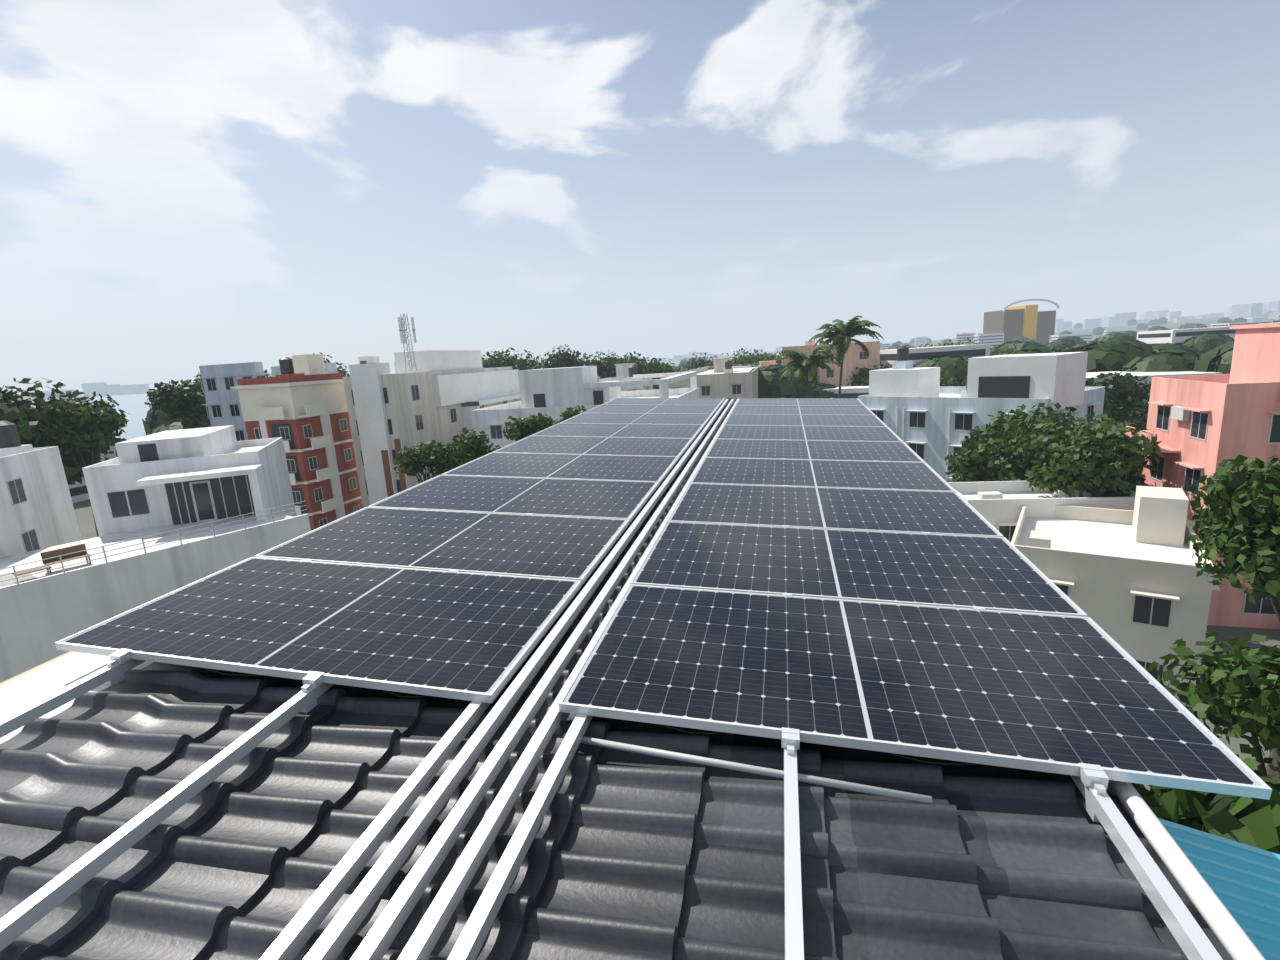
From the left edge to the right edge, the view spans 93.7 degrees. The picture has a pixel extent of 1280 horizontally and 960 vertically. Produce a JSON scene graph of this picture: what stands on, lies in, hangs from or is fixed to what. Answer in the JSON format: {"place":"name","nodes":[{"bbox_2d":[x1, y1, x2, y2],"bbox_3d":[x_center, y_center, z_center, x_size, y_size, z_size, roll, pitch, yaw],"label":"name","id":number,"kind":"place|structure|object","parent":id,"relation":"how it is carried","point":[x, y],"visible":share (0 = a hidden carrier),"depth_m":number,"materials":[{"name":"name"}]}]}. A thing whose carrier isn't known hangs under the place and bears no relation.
{"place":"outdoors","nodes":[
{"label":"outdoors","id":0,"kind":"place"},
{"bbox_2d":[58,361,679,439],"bbox_3d":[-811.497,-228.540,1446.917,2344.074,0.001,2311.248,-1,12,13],"label":"lake","id":1,"kind":"structure","parent":0,"point":[135,407],"depth_m":476.59,"materials":[{"name":"blue liquid"}]},
{"bbox_2d":[343,350,520,507],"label":"apartment building","id":2,"kind":"structure","parent":0,"point":[438,395],"depth_m":60.42,"materials":[{"name":"white paint"}]},
{"bbox_2d":[397,314,416,370],"bbox_3d":[-23.327,-13.779,60.093,1.529,5.661,1.316,-1,12,13],"label":"cell mast","id":3,"kind":"object","parent":2,"relation":"on","point":[402,330],"visible":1,"depth_m":60.12,"materials":[{"name":"silver metal"}]},
{"bbox_2d":[471,366,699,449],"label":"white house","id":4,"kind":"structure","parent":0,"point":[553,393],"depth_m":60.28,"materials":[{"name":"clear paint"}]},
{"bbox_2d":[0,0,1279,394],"label":"sky","id":5,"kind":"structure","parent":0,"point":[186,185],"materials":[{"name":"blue"}]},
{"bbox_2d":[73,351,1279,789],"bbox_3d":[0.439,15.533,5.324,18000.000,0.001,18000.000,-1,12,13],"label":"ground","id":6,"kind":"structure","parent":0,"point":[85,517],"depth_m":31.90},
{"bbox_2d":[0,403,81,484],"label":"tree","id":7,"kind":"object","parent":6,"relation":"on","point":[20,428],"visible":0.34,"depth_m":53.95,"materials":[{"name":"green plant"}]},
{"bbox_2d":[0,377,128,483],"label":"tree","id":8,"kind":"object","parent":6,"relation":"on","point":[35,401],"visible":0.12,"depth_m":60.62,"materials":[{"name":"green plant"}]},
{"bbox_2d":[0,651,152,743],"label":"ledge","id":9,"kind":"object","parent":6,"relation":"on","point":[28,687],"depth_m":2.88,"materials":[{"name":"white paint"}]},
{"bbox_2d":[0,398,1232,959],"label":"tiled roof","id":10,"kind":"structure","parent":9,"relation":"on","point":[634,856],"depth_m":1.85,"materials":[{"name":"tile"}]},
{"bbox_2d":[0,398,1222,959],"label":"mounting rails","id":11,"kind":"object","parent":10,"relation":"on","point":[1090,780],"visible":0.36,"depth_m":1.82,"materials":[{"name":"silver metal"}]},
{"bbox_2d":[55,398,1271,799],"bbox_3d":[0.702,-0.381,7.243,4.838,0.053,10.366,2,15,13],"label":"solar array","id":12,"kind":"object","parent":11,"relation":"on","point":[875,632],"visible":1,"depth_m":3.12,"materials":[{"name":"black glass"}]},
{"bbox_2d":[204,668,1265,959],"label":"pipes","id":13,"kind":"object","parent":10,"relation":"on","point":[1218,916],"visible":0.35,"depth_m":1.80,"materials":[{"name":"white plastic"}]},
{"bbox_2d":[1158,818,1279,959],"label":"metal roof","id":14,"kind":"structure","parent":9,"relation":"attached to","point":[1242,880],"depth_m":2.35,"materials":[{"name":"blue paint"}]},
{"bbox_2d":[35,398,126,536],"bbox_3d":[-54.521,-0.205,59.509,7.426,15.809,7.199,-1,12,13],"label":"tree","id":15,"kind":"object","parent":6,"relation":"on","point":[86,429],"visible":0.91,"depth_m":57.25,"materials":[{"name":"green plant"}]},
{"bbox_2d":[0,501,310,682],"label":"terrace podium","id":16,"kind":"object","parent":6,"relation":"on","point":[50,597],"visible":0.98,"depth_m":29.10,"materials":[{"name":"white concrete"}]},
{"bbox_2d":[0,446,81,557],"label":"building","id":17,"kind":"structure","parent":16,"relation":"on","point":[37,511],"depth_m":35.20,"materials":[{"name":"white paint"}]},
{"bbox_2d":[82,425,295,536],"bbox_3d":[-28.898,3.477,40.240,8.972,13.198,11.400,-8,12,-21],"label":"white villa","id":18,"kind":"object","parent":16,"relation":"on","point":[172,477],"visible":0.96,"depth_m":36.50,"materials":[{"name":"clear paint"}]},
{"bbox_2d":[144,380,210,428],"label":"tree","id":19,"kind":"object","parent":6,"relation":"on","point":[187,406],"visible":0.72,"depth_m":73.90,"materials":[{"name":"green plant"}]},
{"bbox_2d":[172,373,200,389],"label":"tree","id":20,"kind":"object","parent":6,"relation":"on","point":[196,382],"visible":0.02,"depth_m":102.28,"materials":[{"name":"green plant"}]},
{"bbox_2d":[196,362,267,440],"bbox_3d":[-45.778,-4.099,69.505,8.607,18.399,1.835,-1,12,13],"label":"grey block","id":21,"kind":"structure","parent":6,"relation":"on","point":[223,404],"depth_m":68.19,"materials":[{"name":"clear paint"}]},
{"bbox_2d":[193,370,271,381],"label":"tree","id":22,"kind":"object","parent":6,"relation":"on","point":[265,371],"visible":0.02,"depth_m":127.89,"materials":[{"name":"green plant"}]},
{"bbox_2d":[231,354,362,530],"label":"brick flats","id":23,"kind":"structure","parent":6,"relation":"on","point":[298,405],"depth_m":56.06,"materials":[{"name":"red paint"}]},
{"bbox_2d":[271,363,338,376],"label":"white box","id":24,"kind":"object","parent":6,"relation":"on","point":[330,368],"visible":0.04,"depth_m":87.20,"materials":[{"name":"clear paint"}]},
{"bbox_2d":[313,353,331,362],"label":"tree","id":25,"kind":"object","parent":6,"relation":"on","point":[327,360],"depth_m":123.33,"materials":[{"name":"green plant"}]},
{"bbox_2d":[336,361,349,376],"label":"tree","id":26,"kind":"object","parent":6,"relation":"on","point":[342,370],"visible":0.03,"depth_m":109.60,"materials":[{"name":"green plant"}]},
{"bbox_2d":[393,440,463,483],"bbox_3d":[-13.931,3.132,41.020,4.523,11.822,3.571,-1,12,13],"label":"tree","id":27,"kind":"object","parent":6,"relation":"on","point":[428,455],"visible":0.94,"depth_m":39.42,"materials":[{"name":"green plant"}]},
{"bbox_2d":[444,427,500,467],"bbox_3d":[-11.536,2.242,43.727,5.601,12.217,5.151,-13,15,-40],"label":"tree","id":28,"kind":"object","parent":6,"relation":"on","point":[470,444],"visible":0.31,"depth_m":42.02,"materials":[{"name":"green plant"}]},
{"bbox_2d":[481,347,543,370],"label":"tree","id":29,"kind":"object","parent":6,"relation":"on","point":[513,361],"visible":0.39,"depth_m":121.02,"materials":[{"name":"green plant"}]},
{"bbox_2d":[500,412,557,441],"bbox_3d":[-8.117,1.041,47.510,4.842,12.686,4.349,-10,13,-30],"label":"tree","id":30,"kind":"object","parent":6,"relation":"on","point":[518,429],"visible":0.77,"depth_m":45.46,"materials":[{"name":"green plant"}]},
{"bbox_2d":[537,344,597,369],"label":"tree","id":31,"kind":"object","parent":6,"relation":"on","point":[559,359],"visible":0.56,"depth_m":117.02,"materials":[{"name":"green plant"}]},
{"bbox_2d":[553,405,587,424],"bbox_3d":[-5.122,0.162,50.551,5.092,12.781,4.014,-8,12,-22],"label":"tree","id":32,"kind":"object","parent":6,"relation":"on","point":[572,412],"visible":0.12,"depth_m":49.31,"materials":[{"name":"green plant"}]},
{"bbox_2d":[583,349,646,378],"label":"tree","id":33,"kind":"object","parent":6,"relation":"on","point":[610,365],"visible":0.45,"depth_m":129.60,"materials":[{"name":"green plant"}]},
{"bbox_2d":[598,363,652,390],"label":"building","id":34,"kind":"structure","parent":6,"relation":"on","point":[632,369],"depth_m":83.58,"materials":[{"name":"clear paint"}]},
{"bbox_2d":[623,357,682,388],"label":"tree","id":35,"kind":"object","parent":6,"relation":"on","point":[652,367],"visible":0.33,"depth_m":116.99,"materials":[{"name":"green plant"}]},
{"bbox_2d":[42,301,1279,502],"bbox_3d":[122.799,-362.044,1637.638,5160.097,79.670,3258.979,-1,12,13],"label":"city","id":36,"kind":"object","parent":6,"relation":"on","point":[1254,313],"visible":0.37,"depth_m":600.33,"materials":[{"name":"concrete"},{"name":"painted plaster"},{"name":"glass"}]},
{"bbox_2d":[680,352,734,370],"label":"tree","id":37,"kind":"object","parent":6,"relation":"on","point":[698,363],"visible":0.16,"depth_m":145.73,"materials":[{"name":"green plant"}]},
{"bbox_2d":[660,357,759,398],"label":"building","id":38,"kind":"structure","parent":6,"relation":"on","point":[733,379],"depth_m":85.05,"materials":[{"name":"clear paint"}]},
{"bbox_2d":[142,315,1279,435],"bbox_3d":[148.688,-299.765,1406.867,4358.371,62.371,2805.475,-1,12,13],"label":"trees","id":39,"kind":"object","parent":6,"relation":"on","point":[1127,351],"visible":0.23,"depth_m":104.32,"materials":[{"name":"green plant"}]},
{"bbox_2d":[733,348,781,366],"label":"tree","id":40,"kind":"object","parent":6,"relation":"on","point":[757,357],"visible":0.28,"depth_m":142.51,"materials":[{"name":"green plant"}]},
{"bbox_2d":[752,361,790,376],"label":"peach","id":41,"kind":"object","parent":6,"relation":"on","point":[757,364],"visible":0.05,"depth_m":118.12,"materials":[{"name":"paint"}]},
{"bbox_2d":[778,344,838,397],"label":"palm","id":42,"kind":"object","parent":6,"relation":"on","point":[800,366],"visible":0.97,"depth_m":82.47,"materials":[{"name":"green plant"}]},
{"bbox_2d":[781,340,879,385],"bbox_3d":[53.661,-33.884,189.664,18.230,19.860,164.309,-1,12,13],"label":"building","id":43,"kind":"structure","parent":6,"relation":"on","point":[855,355],"depth_m":110.46,"materials":[{"name":"orange paint"}]},
{"bbox_2d":[808,316,883,397],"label":"palm","id":44,"kind":"object","parent":6,"relation":"on","point":[841,336],"visible":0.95,"depth_m":87.90,"materials":[{"name":"green plant"}]},
{"bbox_2d":[846,362,891,385],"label":"tree","id":45,"kind":"object","parent":6,"relation":"on","point":[860,379],"visible":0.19,"depth_m":108.24,"materials":[{"name":"green plant"}]},
{"bbox_2d":[940,369,960,385],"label":"tree","id":46,"kind":"object","parent":6,"relation":"on","point":[946,381],"visible":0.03,"depth_m":90.93,"materials":[{"name":"green plant"}]},
{"bbox_2d":[919,337,991,355],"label":"tree","id":47,"kind":"object","parent":6,"relation":"on","point":[944,344],"visible":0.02,"depth_m":146.73,"materials":[{"name":"green plant"}]},
{"bbox_2d":[858,346,1104,481],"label":"building","id":48,"kind":"structure","parent":6,"relation":"on","point":[925,416],"depth_m":53.66,"materials":[{"name":"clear paint"}]},
{"bbox_2d":[944,434,1038,481],"bbox_3d":[26.452,1.381,43.620,8.295,9.414,6.495,-1,12,13],"label":"tree","id":49,"kind":"object","parent":6,"relation":"on","point":[996,462],"visible":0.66,"depth_m":42.56,"materials":[{"name":"green plant"}]},
{"bbox_2d":[990,344,1016,355],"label":"tree","id":50,"kind":"object","parent":6,"relation":"on","point":[1000,352],"visible":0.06,"depth_m":151.19,"materials":[{"name":"green plant"}]},
{"bbox_2d":[983,299,1058,345],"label":"building","id":51,"kind":"structure","parent":6,"relation":"on","point":[1031,322],"depth_m":726.05,"materials":[{"name":"grey concrete"}]},
{"bbox_2d":[947,481,1135,541],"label":"building","id":52,"kind":"structure","parent":6,"relation":"on","point":[998,505],"depth_m":35.84,"materials":[{"name":"white paint"}]},
{"bbox_2d":[959,402,1138,481],"bbox_3d":[30.213,-0.181,45.282,11.509,11.363,11.198,5,14,34],"label":"tree","id":53,"kind":"object","parent":6,"relation":"on","point":[1019,425],"visible":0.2,"depth_m":44.80,"materials":[{"name":"green plant"}]},
{"bbox_2d":[1050,346,1079,352],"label":"tree","id":54,"kind":"object","parent":6,"relation":"on","point":[1067,349],"visible":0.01,"depth_m":119.67,"materials":[{"name":"green plant"}]},
{"bbox_2d":[1013,421,1162,497],"bbox_3d":[28.069,1.561,38.282,6.725,11.015,7.951,-1,12,13],"label":"tree","id":55,"kind":"object","parent":6,"relation":"on","point":[1108,460],"visible":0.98,"depth_m":35.57,"materials":[{"name":"green plant"}]},
{"bbox_2d":[1085,371,1150,430],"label":"tree","id":56,"kind":"object","parent":6,"relation":"on","point":[1123,401],"visible":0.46,"depth_m":71.51,"materials":[{"name":"green plant"}]},
{"bbox_2d":[1125,323,1279,628],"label":"pink flats","id":57,"kind":"structure","parent":6,"relation":"on","point":[1200,425],"depth_m":32.44,"materials":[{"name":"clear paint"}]},
{"bbox_2d":[1131,754,1279,854],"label":"tree","id":58,"kind":"object","parent":6,"relation":"on","point":[1253,822],"visible":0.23,"depth_m":7.20,"materials":[{"name":"green plant"}]},
{"bbox_2d":[1146,632,1279,775],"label":"tree","id":59,"kind":"object","parent":6,"relation":"on","point":[1237,693],"visible":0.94,"depth_m":12.33,"materials":[{"name":"green plant"}]},
{"bbox_2d":[1184,454,1279,783],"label":"tree","id":60,"kind":"object","parent":6,"relation":"on","point":[1241,520],"visible":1,"depth_m":18.57,"materials":[{"name":"green plant"}]},
{"bbox_2d":[648,317,1274,361],"bbox_3d":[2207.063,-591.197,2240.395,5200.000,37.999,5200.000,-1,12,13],"label":"hill","id":61,"kind":"structure","parent":0,"point":[1207,322],"depth_m":1764.09,"materials":[{"name":"green plant"}]},
{"bbox_2d":[1011,486,1219,706],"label":"building","id":62,"kind":"structure","parent":0,"point":[1131,584],"depth_m":27.47,"materials":[{"name":"beige paint"}]}
]}

